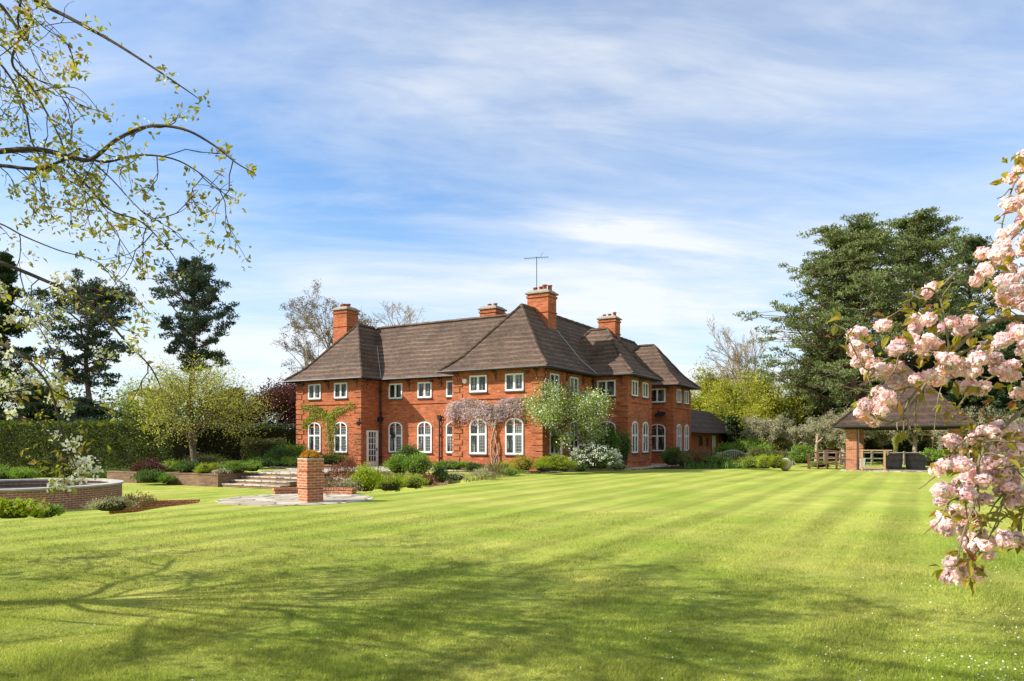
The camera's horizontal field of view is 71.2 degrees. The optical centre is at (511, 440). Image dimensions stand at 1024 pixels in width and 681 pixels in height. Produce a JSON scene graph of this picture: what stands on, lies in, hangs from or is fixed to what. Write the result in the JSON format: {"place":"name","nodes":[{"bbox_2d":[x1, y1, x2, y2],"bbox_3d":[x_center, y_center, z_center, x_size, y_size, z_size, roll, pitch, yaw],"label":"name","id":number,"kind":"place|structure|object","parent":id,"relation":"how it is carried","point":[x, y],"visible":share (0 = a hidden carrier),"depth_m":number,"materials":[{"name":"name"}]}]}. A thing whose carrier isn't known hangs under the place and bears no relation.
{"place":"outdoors","nodes":[
{"label":"outdoors","id":0,"kind":"place"},
{"bbox_2d":[0,478,123,509],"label":"garden pond","id":1,"kind":"structure","parent":0,"point":[88,491],"depth_m":24.94,"materials":[{"name":"brick"}]},
{"bbox_2d":[216,493,372,505],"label":"path","id":2,"kind":"structure","parent":0,"point":[277,500],"depth_m":19.88,"materials":[{"name":"stone"}]},
{"bbox_2d":[297,458,323,501],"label":"brick pillar","id":3,"kind":"structure","parent":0,"point":[310,478],"depth_m":19.42,"materials":[{"name":"orange brick"}]},
{"bbox_2d":[261,463,678,473],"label":"terrace","id":4,"kind":"structure","parent":0,"point":[326,468],"depth_m":41.59,"materials":[{"name":"stone"}]},
{"bbox_2d":[263,444,299,465],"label":"shrub","id":5,"kind":"object","parent":4,"relation":"on","point":[277,453],"visible":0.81,"depth_m":44.03,"materials":[{"name":"green plant"}]},
{"bbox_2d":[441,396,528,463],"bbox_3d":[-1.557,-0.350,39.493,5.702,4.170,0.914,0,0,30],"label":"wisteria","id":6,"kind":"object","parent":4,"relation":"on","point":[487,412],"visible":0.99,"depth_m":39.40,"materials":[{"name":"purple plant"}]},
{"bbox_2d":[614,427,632,462],"bbox_3d":[6.251,0.254,41.584,1.524,2.073,1.249,0,0,0],"label":"laurel","id":7,"kind":"object","parent":4,"relation":"on","point":[625,451],"visible":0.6,"depth_m":41.38,"materials":[{"name":"green plant"}]},
{"bbox_2d":[464,458,512,481],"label":"ornamental grass","id":8,"kind":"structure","parent":0,"point":[492,468],"depth_m":31.98,"materials":[{"name":"green plant"}]},
{"bbox_2d":[0,460,1023,680],"bbox_3d":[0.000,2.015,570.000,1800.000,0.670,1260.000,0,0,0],"label":"lawn","id":9,"kind":"structure","parent":0,"point":[800,488],"depth_m":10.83,"materials":[{"name":"green plant"}]},
{"bbox_2d":[0,250,37,420],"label":"conifer","id":10,"kind":"object","parent":9,"relation":"on","point":[8,276],"visible":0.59,"depth_m":57.45,"materials":[{"name":"green plant"}]},
{"bbox_2d":[6,465,41,478],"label":"shrub","id":11,"kind":"object","parent":9,"relation":"on","point":[23,473],"visible":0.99,"depth_m":39.17,"materials":[{"name":"green plant"}]},
{"bbox_2d":[0,497,49,518],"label":"bedding plant","id":12,"kind":"object","parent":9,"relation":"on","point":[12,508],"visible":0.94,"depth_m":16.20,"materials":[{"name":"green plant"}]},
{"bbox_2d":[0,357,81,419],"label":"broadleaf tree","id":13,"kind":"object","parent":9,"relation":"on","point":[17,379],"visible":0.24,"depth_m":58.13,"materials":[{"name":"green plant"}]},
{"bbox_2d":[10,383,75,424],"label":"conifer","id":14,"kind":"object","parent":9,"relation":"on","point":[28,411],"visible":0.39,"depth_m":54.86,"materials":[{"name":"green plant"}]},
{"bbox_2d":[30,502,68,518],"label":"bedding plant","id":15,"kind":"object","parent":9,"relation":"on","point":[54,510],"visible":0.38,"depth_m":16.86,"materials":[{"name":"green plant"}]},
{"bbox_2d":[0,268,138,398],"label":"pine tree","id":16,"kind":"object","parent":9,"relation":"on","point":[89,290],"visible":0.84,"depth_m":59.11,"materials":[{"name":"green plant"}]},
{"bbox_2d":[52,395,111,424],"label":"conifer","id":17,"kind":"object","parent":9,"relation":"on","point":[83,412],"visible":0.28,"depth_m":53.18,"materials":[{"name":"green plant"}]},
{"bbox_2d":[0,418,188,477],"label":"hedge","id":18,"kind":"object","parent":9,"relation":"on","point":[128,448],"visible":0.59,"depth_m":44.86,"materials":[{"name":"green plant"}]},
{"bbox_2d":[80,493,142,510],"bbox_3d":[-11.952,1.836,21.402,1.732,0.538,0.884,0,0,0],"label":"bedding plant","id":19,"kind":"object","parent":9,"relation":"on","point":[116,504],"visible":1,"depth_m":21.23,"materials":[{"name":"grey plant"}]},
{"bbox_2d":[106,471,141,482],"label":"bed wall","id":20,"kind":"structure","parent":9,"relation":"on","point":[120,475],"depth_m":39.95,"materials":[{"name":"brick"}]},
{"bbox_2d":[0,0,256,512],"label":"cherry tree","id":21,"kind":"object","parent":9,"relation":"on","point":[21,34],"visible":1,"depth_m":6.01,"materials":[{"name":"green plant"}]},
{"bbox_2d":[92,367,197,424],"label":"broadleaf tree","id":22,"kind":"object","parent":9,"relation":"on","point":[136,410],"visible":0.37,"depth_m":52.70,"materials":[{"name":"green plant"}]},
{"bbox_2d":[129,467,164,482],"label":"shrub","id":23,"kind":"object","parent":9,"relation":"on","point":[144,475],"visible":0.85,"depth_m":37.55,"materials":[{"name":"green plant"}]},
{"bbox_2d":[125,453,170,475],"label":"shrub","id":24,"kind":"object","parent":9,"relation":"on","point":[147,465],"visible":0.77,"depth_m":40.19,"materials":[{"name":"purple plant"}]},
{"bbox_2d":[109,499,199,514],"bbox_3d":[-11.045,2.220,22.116,2.578,0.720,0.422,0,0,-21],"label":"brick edging","id":25,"kind":"object","parent":9,"relation":"on","point":[162,503],"visible":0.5,"depth_m":22.12,"materials":[{"name":"brown brick"}]},
{"bbox_2d":[136,254,239,422],"bbox_3d":[-28.293,-7.095,62.577,8.378,17.585,8.678,0,0,0],"label":"pine tree","id":26,"kind":"object","parent":9,"relation":"on","point":[193,325],"visible":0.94,"depth_m":61.63,"materials":[{"name":"green plant"}]},
{"bbox_2d":[102,348,286,470],"bbox_3d":[-18.947,-1.354,44.758,9.909,8.385,12.753,0,0,0],"label":"broadleaf tree","id":27,"kind":"object","parent":9,"relation":"on","point":[215,399],"visible":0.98,"depth_m":42.29,"materials":[{"name":"green plant"}]},
{"bbox_2d":[176,451,231,464],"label":"shrub","id":28,"kind":"object","parent":9,"relation":"on","point":[207,458],"visible":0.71,"depth_m":43.67,"materials":[{"name":"green plant"}]},
{"bbox_2d":[165,471,249,486],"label":"bed wall","id":29,"kind":"structure","parent":9,"relation":"on","point":[194,478],"depth_m":36.96,"materials":[{"name":"brick"}]},
{"bbox_2d":[169,460,200,471],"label":"bedding plant","id":30,"kind":"object","parent":29,"relation":"on","point":[184,466],"visible":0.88,"depth_m":37.81,"materials":[{"name":"green plant"}]},
{"bbox_2d":[222,460,254,472],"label":"lavender","id":31,"kind":"object","parent":29,"relation":"on","point":[237,467],"visible":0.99,"depth_m":37.09,"materials":[{"name":"green plant"}]},
{"bbox_2d":[202,386,253,425],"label":"conifer","id":32,"kind":"object","parent":9,"relation":"on","point":[236,418],"visible":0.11,"depth_m":57.37,"materials":[{"name":"green plant"}]},
{"bbox_2d":[180,419,296,463],"bbox_3d":[-19.188,0.419,50.495,2.296,3.721,10.865,0,0,22],"label":"hedge","id":33,"kind":"object","parent":9,"relation":"on","point":[205,444],"visible":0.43,"depth_m":49.02,"materials":[{"name":"green plant"}]},
{"bbox_2d":[221,472,297,488],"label":"garden steps","id":34,"kind":"structure","parent":9,"relation":"on","point":[263,480],"depth_m":35.92,"materials":[{"name":"stone"}]},
{"bbox_2d":[237,386,284,425],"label":"copper beech","id":35,"kind":"object","parent":9,"relation":"on","point":[260,419],"visible":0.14,"depth_m":58.34,"materials":[{"name":"plant"}]},
{"bbox_2d":[240,436,286,465],"bbox_3d":[-15.884,0.932,45.879,2.777,2.496,2.154,0,0,-15],"label":"hedge","id":36,"kind":"object","parent":9,"relation":"on","point":[247,451],"visible":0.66,"depth_m":45.29,"materials":[{"name":"green plant"}]},
{"bbox_2d":[248,372,296,428],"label":"copper beech","id":37,"kind":"object","parent":9,"relation":"on","point":[288,394],"visible":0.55,"depth_m":56.90,"materials":[{"name":"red plant"}]},
{"bbox_2d":[272,487,357,493],"bbox_3d":[-6.185,1.935,22.536,2.673,0.890,0.629,0,0,0],"label":"brick edging","id":38,"kind":"object","parent":9,"relation":"on","point":[332,490],"visible":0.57,"depth_m":22.46,"materials":[{"name":"red brick"}]},
{"bbox_2d":[274,280,379,374],"bbox_3d":[-17.127,-6.139,65.334,9.466,16.212,10.077,0,0,-18],"label":"bare tree","id":39,"kind":"object","parent":9,"relation":"on","point":[309,320],"visible":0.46,"depth_m":63.25,"materials":[{"name":"grey plant"}]},
{"bbox_2d":[324,455,358,481],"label":"bronze shrub","id":40,"kind":"object","parent":9,"relation":"on","point":[342,471],"visible":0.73,"depth_m":28.48,"materials":[{"name":"brown plant"}]},
{"bbox_2d":[347,462,383,492],"bbox_3d":[-5.120,1.271,25.206,1.390,1.185,1.324,0,0,-28],"label":"shrub","id":41,"kind":"object","parent":9,"relation":"on","point":[369,479],"visible":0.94,"depth_m":24.93,"materials":[{"name":"green plant"}]},
{"bbox_2d":[321,301,428,344],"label":"bare tree","id":42,"kind":"object","parent":9,"relation":"on","point":[410,315],"visible":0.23,"depth_m":66.11,"materials":[{"name":"brown plant"}]},
{"bbox_2d":[374,472,406,490],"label":"shrub","id":43,"kind":"object","parent":9,"relation":"on","point":[391,483],"visible":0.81,"depth_m":26.34,"materials":[{"name":"green plant"}]},
{"bbox_2d":[381,453,410,491],"bbox_3d":[-4.922,1.378,30.970,1.582,1.732,1.524,0,0,0],"label":"standard shrub","id":44,"kind":"object","parent":9,"relation":"on","point":[393,465],"visible":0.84,"depth_m":30.70,"materials":[{"name":"green plant"}]},
{"bbox_2d":[400,473,429,487],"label":"bedding plant","id":45,"kind":"object","parent":9,"relation":"on","point":[416,481],"visible":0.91,"depth_m":27.35,"materials":[{"name":"green plant"}]},
{"bbox_2d":[399,449,434,488],"bbox_3d":[-4.041,1.297,30.603,1.664,1.900,1.518,0,0,0],"label":"standard shrub","id":46,"kind":"object","parent":9,"relation":"on","point":[416,463],"visible":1,"depth_m":30.34,"materials":[{"name":"green plant"}]},
{"bbox_2d":[4,364,849,421],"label":"woods","id":47,"kind":"object","parent":9,"relation":"on","point":[100,396],"visible":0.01,"depth_m":103.95,"materials":[{"name":"green plant"}]},
{"bbox_2d":[430,462,449,482],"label":"shrub","id":48,"kind":"object","parent":9,"relation":"on","point":[439,472],"visible":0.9,"depth_m":30.87,"materials":[{"name":"green plant"}]},
{"bbox_2d":[282,254,701,470],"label":"country house","id":49,"kind":"structure","parent":9,"relation":"on","point":[398,385],"depth_m":44.91,"materials":[{"name":"red brick"}]},
{"bbox_2d":[307,381,321,400],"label":"casement window","id":50,"kind":"structure","parent":49,"relation":"in","point":[314,388],"depth_m":46.79,"materials":[{"name":"white paint"}]},
{"bbox_2d":[306,419,323,452],"bbox_3d":[-12.921,-0.293,46.793,1.580,2.255,0.130,0,0,30],"label":"arched window","id":51,"kind":"structure","parent":49,"relation":"in","point":[314,434],"depth_m":46.78,"materials":[{"name":"white paint"}]},
{"bbox_2d":[300,400,353,464],"bbox_3d":[-11.837,-0.521,46.055,5.213,4.155,0.333,0,0,30],"label":"climbing rose","id":52,"kind":"object","parent":49,"relation":"attached to","point":[323,417],"visible":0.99,"depth_m":46.11,"materials":[{"name":"green plant"}]},
{"bbox_2d":[333,380,348,399],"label":"casement window","id":53,"kind":"structure","parent":49,"relation":"in","point":[340,386],"depth_m":45.64,"materials":[{"name":"white paint"}]},
{"bbox_2d":[333,418,349,453],"bbox_3d":[-10.937,-0.293,45.648,1.580,2.255,0.130,0,0,30],"label":"arched window","id":54,"kind":"structure","parent":49,"relation":"in","point":[341,434],"depth_m":45.64,"materials":[{"name":"white paint"}]},
{"bbox_2d":[366,430,377,465],"bbox_3d":[-8.904,0.490,45.705,0.142,2.260,1.100,0,0,30],"label":"garden door","id":55,"kind":"structure","parent":49,"relation":"in","point":[372,435],"depth_m":45.76,"materials":[{"name":"white paint"}]},
{"bbox_2d":[387,380,403,399],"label":"casement window","id":56,"kind":"structure","parent":49,"relation":"in","point":[395,387],"depth_m":45.71,"materials":[{"name":"white paint"}]},
{"bbox_2d":[386,418,405,453],"bbox_3d":[-7.451,-0.293,45.714,1.580,2.255,0.130,0,0,30],"label":"arched window","id":57,"kind":"structure","parent":49,"relation":"in","point":[395,442],"depth_m":45.69,"materials":[{"name":"white paint"}]},
{"bbox_2d":[416,379,432,398],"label":"casement window","id":58,"kind":"structure","parent":49,"relation":"in","point":[424,387],"depth_m":44.55,"materials":[{"name":"white paint"}]},
{"bbox_2d":[415,418,434,453],"bbox_3d":[-5.449,-0.293,44.558,1.580,2.255,0.130,0,0,30],"label":"arched window","id":59,"kind":"structure","parent":49,"relation":"in","point":[424,434],"depth_m":44.55,"materials":[{"name":"white paint"}]},
{"bbox_2d":[466,415,489,455],"bbox_3d":[-1.902,-0.313,39.971,1.600,2.295,0.130,0,0,30],"label":"arched window","id":60,"kind":"structure","parent":49,"relation":"in","point":[477,434],"depth_m":39.97,"materials":[{"name":"white paint"}]},
{"bbox_2d":[468,372,488,393],"bbox_3d":[-1.902,-3.218,39.971,1.340,1.185,0.130,0,0,30],"label":"casement window","id":61,"kind":"structure","parent":49,"relation":"in","point":[477,380],"depth_m":39.97,"materials":[{"name":"white paint"}]},
{"bbox_2d":[502,414,526,455],"bbox_3d":[0.118,-0.313,38.803,1.600,2.295,0.130,0,0,30],"label":"arched window","id":62,"kind":"structure","parent":49,"relation":"in","point":[514,434],"depth_m":38.80,"materials":[{"name":"white paint"}]},
{"bbox_2d":[504,370,524,391],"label":"casement window","id":63,"kind":"structure","parent":49,"relation":"in","point":[514,379],"depth_m":38.80,"materials":[{"name":"white paint"}]},
{"bbox_2d":[596,377,616,397],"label":"casement window","id":64,"kind":"structure","parent":49,"relation":"in","point":[609,383],"depth_m":43.22,"materials":[{"name":"white paint"}]},
{"bbox_2d":[630,417,638,453],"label":"arched window","id":65,"kind":"structure","parent":49,"relation":"in","point":[634,421],"depth_m":43.67,"materials":[{"name":"white paint"}]},
{"bbox_2d":[651,386,666,403],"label":"casement window","id":66,"kind":"structure","parent":49,"relation":"in","point":[658,392],"depth_m":50.88,"materials":[{"name":"white paint"}]},
{"bbox_2d":[651,421,667,451],"bbox_3d":[10.326,-0.293,50.923,1.680,2.255,0.130,0,0,30],"label":"arched window","id":67,"kind":"structure","parent":49,"relation":"in","point":[658,439],"depth_m":50.90,"materials":[{"name":"white paint"}]},
{"bbox_2d":[507,452,535,470],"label":"gold shrub","id":68,"kind":"object","parent":9,"relation":"on","point":[520,462],"visible":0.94,"depth_m":36.29,"materials":[{"name":"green plant"}]},
{"bbox_2d":[60,521,1023,680],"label":"fallen petals","id":69,"kind":"object","parent":9,"relation":"on","point":[794,647],"visible":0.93,"depth_m":5.79,"materials":[{"name":"plant"}]},
{"bbox_2d":[531,453,577,470],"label":"clipped shrub","id":70,"kind":"object","parent":9,"relation":"on","point":[550,463],"visible":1,"depth_m":35.24,"materials":[{"name":"green plant"}]},
{"bbox_2d":[517,372,616,471],"bbox_3d":[2.909,-0.769,38.121,5.320,5.590,5.317,0,0,0],"label":"white blossom tree","id":71,"kind":"object","parent":9,"relation":"on","point":[582,407],"visible":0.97,"depth_m":37.33,"materials":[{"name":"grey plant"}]},
{"bbox_2d":[567,442,624,468],"bbox_3d":[4.353,0.753,36.924,2.786,1.528,2.617,0,0,-32],"label":"spirea","id":72,"kind":"object","parent":9,"relation":"on","point":[594,458],"visible":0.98,"depth_m":36.50,"materials":[{"name":"white plant"}]},
{"bbox_2d":[580,421,624,455],"bbox_3d":[5.062,0.058,40.602,2.693,2.697,1.576,0,0,0],"label":"laurel","id":73,"kind":"object","parent":9,"relation":"on","point":[609,441],"visible":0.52,"depth_m":40.32,"materials":[{"name":"green plant"}]},
{"bbox_2d":[690,409,726,458],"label":"outbuilding","id":74,"kind":"structure","parent":9,"relation":"on","point":[708,429],"depth_m":61.72,"materials":[{"name":"red brick"}]},
{"bbox_2d":[685,357,734,412],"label":"broadleaf tree","id":75,"kind":"object","parent":9,"relation":"on","point":[695,400],"visible":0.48,"depth_m":77.29,"materials":[{"name":"green plant"}]},
{"bbox_2d":[680,460,766,468],"bbox_3d":[12.641,1.406,42.547,5.286,0.547,1.197,0,0,-9],"label":"iris bed","id":76,"kind":"object","parent":9,"relation":"on","point":[714,465],"visible":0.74,"depth_m":42.34,"materials":[{"name":"green plant"}]},
{"bbox_2d":[704,316,768,395],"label":"bare tree","id":77,"kind":"object","parent":9,"relation":"on","point":[737,361],"visible":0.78,"depth_m":74.41,"materials":[{"name":"brown plant"}]},
{"bbox_2d":[695,356,792,423],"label":"broadleaf tree","id":78,"kind":"object","parent":9,"relation":"on","point":[725,400],"visible":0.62,"depth_m":69.86,"materials":[{"name":"green plant"}]},
{"bbox_2d":[728,434,776,455],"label":"shrub","id":79,"kind":"object","parent":9,"relation":"on","point":[742,446],"visible":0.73,"depth_m":50.61,"materials":[{"name":"green plant"}]},
{"bbox_2d":[741,415,792,450],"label":"apple tree","id":80,"kind":"object","parent":9,"relation":"on","point":[766,429],"visible":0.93,"depth_m":52.14,"materials":[{"name":"green plant"}]},
{"bbox_2d":[728,370,826,451],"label":"broadleaf tree","id":81,"kind":"object","parent":9,"relation":"on","point":[767,404],"visible":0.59,"depth_m":58.83,"materials":[{"name":"green plant"}]},
{"bbox_2d":[768,413,824,463],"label":"apple tree","id":82,"kind":"object","parent":9,"relation":"on","point":[806,433],"visible":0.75,"depth_m":51.57,"materials":[{"name":"green plant"}]},
{"bbox_2d":[786,442,816,463],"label":"shrub","id":83,"kind":"object","parent":9,"relation":"on","point":[798,454],"visible":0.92,"depth_m":45.66,"materials":[{"name":"green plant"}]},
{"bbox_2d":[804,415,839,461],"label":"apple tree","id":84,"kind":"object","parent":9,"relation":"on","point":[820,437],"visible":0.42,"depth_m":56.68,"materials":[{"name":"green plant"}]},
{"bbox_2d":[773,335,872,454],"bbox_3d":[26.214,-3.810,59.889,8.712,11.014,9.370,0,0,40],"label":"conifer","id":85,"kind":"object","parent":9,"relation":"on","point":[822,445],"visible":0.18,"depth_m":58.65,"materials":[{"name":"green plant"}]},
{"bbox_2d":[807,449,845,468],"bbox_3d":[18.580,1.105,42.200,2.120,1.150,0.960,0,0,28],"label":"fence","id":86,"kind":"object","parent":9,"relation":"on","point":[826,461],"visible":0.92,"depth_m":42.03,"materials":[{"name":"brown wood"}]},
{"bbox_2d":[724,415,935,459],"bbox_3d":[33.195,-0.172,62.944,27.854,4.577,3.988,0,0,13],"label":"hedge","id":87,"kind":"object","parent":9,"relation":"on","point":[733,429],"visible":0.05,"depth_m":64.54,"materials":[{"name":"green plant"}]},
{"bbox_2d":[817,407,874,463],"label":"apple tree","id":88,"kind":"object","parent":9,"relation":"on","point":[828,422],"visible":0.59,"depth_m":50.93,"materials":[{"name":"green plant"}]},
{"bbox_2d":[692,212,1020,417],"bbox_3d":[26.234,-7.933,55.913,19.136,19.264,21.678,0,0,-17],"label":"pine tree","id":89,"kind":"object","parent":9,"relation":"on","point":[859,244],"visible":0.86,"depth_m":54.78,"materials":[{"name":"green plant"}]},
{"bbox_2d":[860,450,891,470],"bbox_3d":[19.965,1.100,39.262,1.580,1.200,0.100,0,0,17],"label":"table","id":90,"kind":"object","parent":9,"relation":"on","point":[873,458],"visible":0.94,"depth_m":39.29,"materials":[{"name":"beige wood"}]},
{"bbox_2d":[840,348,937,455],"bbox_3d":[30.647,-2.946,58.499,9.507,9.287,10.321,0,0,-32],"label":"conifer","id":91,"kind":"object","parent":9,"relation":"on","point":[903,445],"visible":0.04,"depth_m":56.28,"materials":[{"name":"green plant"}]},
{"bbox_2d":[873,430,918,451],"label":"apple tree","id":92,"kind":"object","parent":9,"relation":"on","point":[889,434],"visible":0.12,"depth_m":51.01,"materials":[{"name":"green plant"}]},
{"bbox_2d":[840,467,967,471],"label":"gazebo floor","id":93,"kind":"structure","parent":9,"relation":"on","point":[903,469],"depth_m":39.87,"materials":[{"name":"stone"}]},
{"bbox_2d":[886,453,902,468],"bbox_3d":[21.889,1.185,41.197,1.057,0.919,1.047,0,0,-30],"label":"rattan tub seat","id":94,"kind":"object","parent":93,"relation":"on","point":[894,461],"visible":0.76,"depth_m":40.76,"materials":[{"name":"wicker"}]},
{"bbox_2d":[832,365,977,471],"bbox_3d":[22.452,-1.219,41.062,6.848,6.198,6.606,0,0,30],"label":"gazebo","id":95,"kind":"object","parent":93,"relation":"on","point":[851,425],"visible":0.59,"depth_m":39.09,"materials":[{"name":"brick"}]},
{"bbox_2d":[905,453,925,468],"bbox_3d":[23.116,1.185,40.998,1.047,0.919,1.057,0,0,-30],"label":"rattan tub seat","id":96,"kind":"object","parent":93,"relation":"on","point":[914,461],"visible":1,"depth_m":40.59,"materials":[{"name":"wicker"}]},
{"bbox_2d":[823,206,1002,443],"bbox_3d":[34.249,-8.794,60.873,17.899,21.007,14.194,0,0,-19],"label":"pine tree","id":97,"kind":"object","parent":9,"relation":"on","point":[917,233],"visible":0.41,"depth_m":58.95,"materials":[{"name":"green plant"}]},
{"bbox_2d":[825,149,1023,595],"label":"cherry tree","id":98,"kind":"object","parent":9,"relation":"on","point":[985,472],"visible":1,"depth_m":2.73,"materials":[{"name":"pink plant"}]},
{"bbox_2d":[913,409,965,450],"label":"apple tree","id":99,"kind":"object","parent":9,"relation":"on","point":[939,434],"visible":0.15,"depth_m":49.51,"materials":[{"name":"green plant"}]},
{"bbox_2d":[918,329,1023,450],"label":"conifer","id":100,"kind":"object","parent":9,"relation":"on","point":[930,364],"visible":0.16,"depth_m":52.38,"materials":[{"name":"green plant"}]},
{"bbox_2d":[928,233,1023,369],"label":"pine tree","id":101,"kind":"object","parent":9,"relation":"on","point":[972,245],"visible":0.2,"depth_m":66.99,"materials":[{"name":"green plant"}]},
{"bbox_2d":[959,404,1000,447],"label":"apple tree","id":102,"kind":"object","parent":9,"relation":"on","point":[970,410],"visible":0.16,"depth_m":50.26,"materials":[{"name":"green plant"}]},
{"bbox_2d":[963,320,1023,452],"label":"conifer","id":103,"kind":"object","parent":9,"relation":"on","point":[1000,398],"visible":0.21,"depth_m":50.80,"materials":[{"name":"green plant"}]},
{"bbox_2d":[978,403,1023,451],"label":"apple tree","id":104,"kind":"object","parent":9,"relation":"on","point":[1007,418],"visible":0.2,"depth_m":49.10,"materials":[{"name":"green plant"}]},
{"bbox_2d":[0,0,1023,439],"label":"sky","id":105,"kind":"structure","parent":0,"point":[663,159],"materials":[{"name":"blue"}]},
{"bbox_2d":[646,464,760,468],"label":"soil","id":106,"kind":"structure","parent":0,"point":[674,467],"depth_m":43.65,"materials":[{"name":"brown soil"}]},
{"bbox_2d":[659,444,682,466],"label":"shrub","id":107,"kind":"object","parent":106,"relation":"on","point":[668,457],"visible":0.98,"depth_m":42.71,"materials":[{"name":"green plant"}]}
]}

